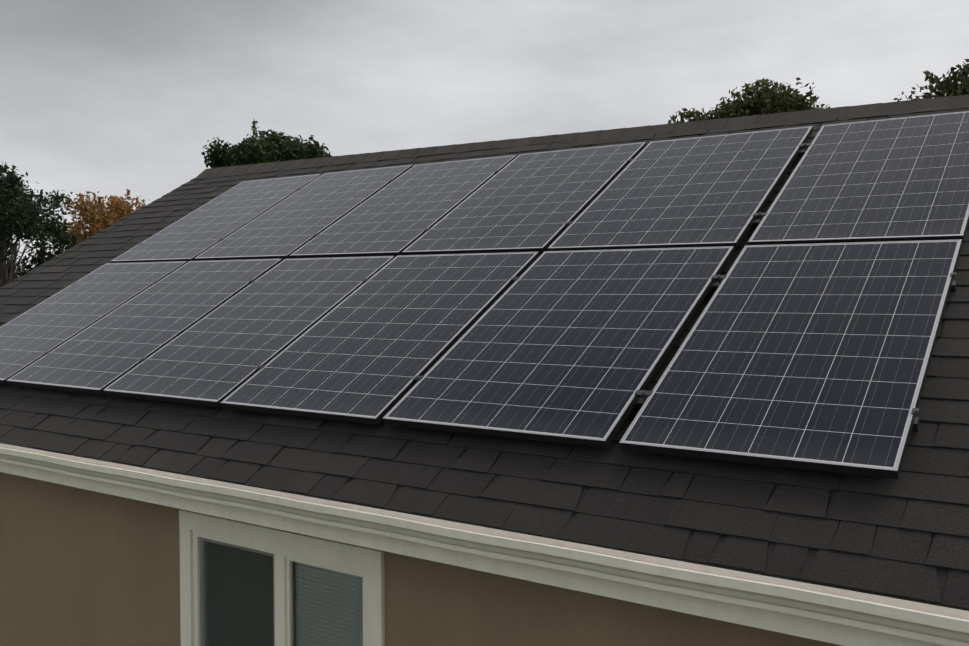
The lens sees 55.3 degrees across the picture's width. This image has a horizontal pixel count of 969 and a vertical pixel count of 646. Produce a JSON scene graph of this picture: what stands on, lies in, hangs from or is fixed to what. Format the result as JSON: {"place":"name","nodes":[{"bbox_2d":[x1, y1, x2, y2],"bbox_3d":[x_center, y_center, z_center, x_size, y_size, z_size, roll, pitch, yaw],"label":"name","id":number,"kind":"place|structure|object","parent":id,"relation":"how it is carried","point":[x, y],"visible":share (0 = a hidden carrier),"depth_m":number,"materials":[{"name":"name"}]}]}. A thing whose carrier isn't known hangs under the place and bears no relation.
{"place":"outdoors","nodes":[
{"label":"outdoors","id":0,"kind":"place"},
{"bbox_2d":[0,0,968,276],"label":"sky","id":1,"kind":"structure","parent":0,"point":[108,97],"materials":[{"name":"grey"}]},
{"label":"ground","id":2,"kind":"structure","parent":0,"visible":0},
{"bbox_2d":[0,162,81,286],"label":"tree","id":3,"kind":"object","parent":2,"relation":"on","point":[18,208],"visible":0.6,"depth_m":38.95,"materials":[{"name":"green plant"}]},
{"bbox_2d":[29,189,149,261],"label":"tree","id":4,"kind":"object","parent":2,"relation":"on","point":[99,217],"visible":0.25,"depth_m":43.84,"materials":[{"name":"orange plant"}]},
{"bbox_2d":[201,118,331,167],"bbox_3d":[-8.204,-1.197,35.974,6.110,12.683,6.222,1,2,34],"label":"tree","id":5,"kind":"object","parent":2,"relation":"on","point":[273,146],"visible":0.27,"depth_m":34.43,"materials":[{"name":"green plant"}]},
{"bbox_2d":[0,472,842,645],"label":"house walls","id":6,"kind":"structure","parent":2,"relation":"on","point":[81,567],"depth_m":5.09,"materials":[{"name":"paint"}]},
{"bbox_2d":[179,509,384,645],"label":"window","id":7,"kind":"structure","parent":6,"relation":"attached to","point":[245,584],"depth_m":4.58,"materials":[{"name":"white paint"}]},
{"bbox_2d":[0,443,968,645],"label":"eave trim","id":8,"kind":"structure","parent":6,"relation":"attached to","point":[813,629],"depth_m":3.39,"materials":[{"name":"white paint"}]},
{"bbox_2d":[0,110,968,579],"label":"roof deck","id":9,"kind":"structure","parent":6,"relation":"on","point":[942,572],"depth_m":3.75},
{"bbox_2d":[0,261,186,384],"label":"solar panel","id":10,"kind":"object","parent":9,"relation":"on","point":[36,332],"visible":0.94,"depth_m":6.95,"materials":[{"name":"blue glass"}]},
{"bbox_2d":[6,259,282,394],"bbox_3d":[-2.279,-0.028,6.329,1.024,0.848,1.476,1,2,34],"label":"solar panel","id":11,"kind":"object","parent":9,"relation":"on","point":[98,357],"visible":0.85,"depth_m":6.21,"materials":[{"name":"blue glass"}]},
{"bbox_2d":[110,174,321,262],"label":"solar panel","id":12,"kind":"object","parent":9,"relation":"on","point":[191,236],"visible":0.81,"depth_m":8.04,"materials":[{"name":"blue glass"}]},
{"bbox_2d":[194,165,412,260],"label":"solar panel","id":13,"kind":"object","parent":9,"relation":"on","point":[291,224],"visible":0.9,"depth_m":7.43,"materials":[{"name":"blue glass"}]},
{"bbox_2d":[220,252,539,424],"bbox_3d":[-0.529,0.015,5.140,1.070,0.849,1.475,1,2,34],"label":"solar panel","id":14,"kind":"object","parent":9,"relation":"on","point":[370,349],"visible":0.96,"depth_m":5.00,"materials":[{"name":"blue glass"}]},
{"bbox_2d":[0,106,968,610],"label":"roof shingles","id":15,"kind":"object","parent":9,"relation":"on","point":[638,510],"visible":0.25,"depth_m":3.65,"materials":[{"name":"grey asphalt"}]},
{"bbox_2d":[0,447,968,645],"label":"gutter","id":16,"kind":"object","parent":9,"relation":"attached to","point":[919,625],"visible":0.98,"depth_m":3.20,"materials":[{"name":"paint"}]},
{"bbox_2d":[43,143,956,431],"bbox_3d":[-0.501,-0.403,6.019,6.500,1.449,2.454,1,2,34],"label":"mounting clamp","id":17,"kind":"object","parent":9,"relation":"on","point":[713,289],"visible":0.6,"depth_m":4.52,"materials":[{"name":"black metal"}]},
{"bbox_2d":[103,256,394,406],"bbox_3d":[-1.411,-0.007,5.744,1.010,0.845,1.478,1,2,34],"label":"solar panel","id":18,"kind":"object","parent":17,"relation":"on","point":[218,355],"visible":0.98,"depth_m":5.61,"materials":[{"name":"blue glass"}]},
{"bbox_2d":[289,155,516,258],"bbox_3d":[-0.570,-0.887,6.955,1.010,0.846,1.477,1,2,34],"label":"solar panel","id":19,"kind":"object","parent":17,"relation":"on","point":[398,215],"visible":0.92,"depth_m":6.84,"materials":[{"name":"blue glass"}]},
{"bbox_2d":[402,142,646,254],"bbox_3d":[0.315,-0.867,6.355,1.070,0.849,1.476,1,2,34],"label":"solar panel","id":20,"kind":"object","parent":9,"relation":"on","point":[532,202],"visible":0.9,"depth_m":6.23,"materials":[{"name":"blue glass"}]},
{"bbox_2d":[382,246,734,447],"bbox_3d":[0.415,0.035,4.508,1.132,0.847,1.477,1,2,34],"label":"solar panel","id":21,"kind":"object","parent":9,"relation":"on","point":[575,347],"visible":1,"depth_m":4.35,"materials":[{"name":"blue glass"}]},
{"bbox_2d":[198,95,968,175],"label":"ridge cap","id":22,"kind":"object","parent":9,"relation":"on","point":[877,108],"visible":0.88,"depth_m":7.15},
{"bbox_2d":[547,126,813,250],"bbox_3d":[1.252,-0.842,5.713,1.132,0.849,1.475,1,2,34],"label":"solar panel","id":23,"kind":"object","parent":9,"relation":"on","point":[713,191],"visible":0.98,"depth_m":5.58,"materials":[{"name":"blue glass"}]},
{"bbox_2d":[619,239,961,478],"bbox_3d":[1.344,0.057,3.877,0.994,0.850,1.475,1,2,34],"label":"solar panel","id":24,"kind":"object","parent":9,"relation":"on","point":[816,357],"visible":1,"depth_m":3.70,"materials":[{"name":"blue glass"}]},
{"bbox_2d":[748,111,968,244],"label":"solar panel","id":25,"kind":"object","parent":9,"relation":"on","point":[898,179],"visible":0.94,"depth_m":4.94,"materials":[{"name":"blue glass"}]},
{"bbox_2d":[668,77,829,123],"bbox_3d":[5.139,0.551,17.956,3.348,10.421,3.182,1,2,34],"label":"tree","id":26,"kind":"object","parent":2,"relation":"on","point":[765,99],"visible":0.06,"depth_m":17.33,"materials":[{"name":"green plant"}]},
{"bbox_2d":[893,59,968,100],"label":"tree","id":27,"kind":"object","parent":2,"relation":"on","point":[947,86],"depth_m":15.59,"materials":[{"name":"green plant"}]}
]}

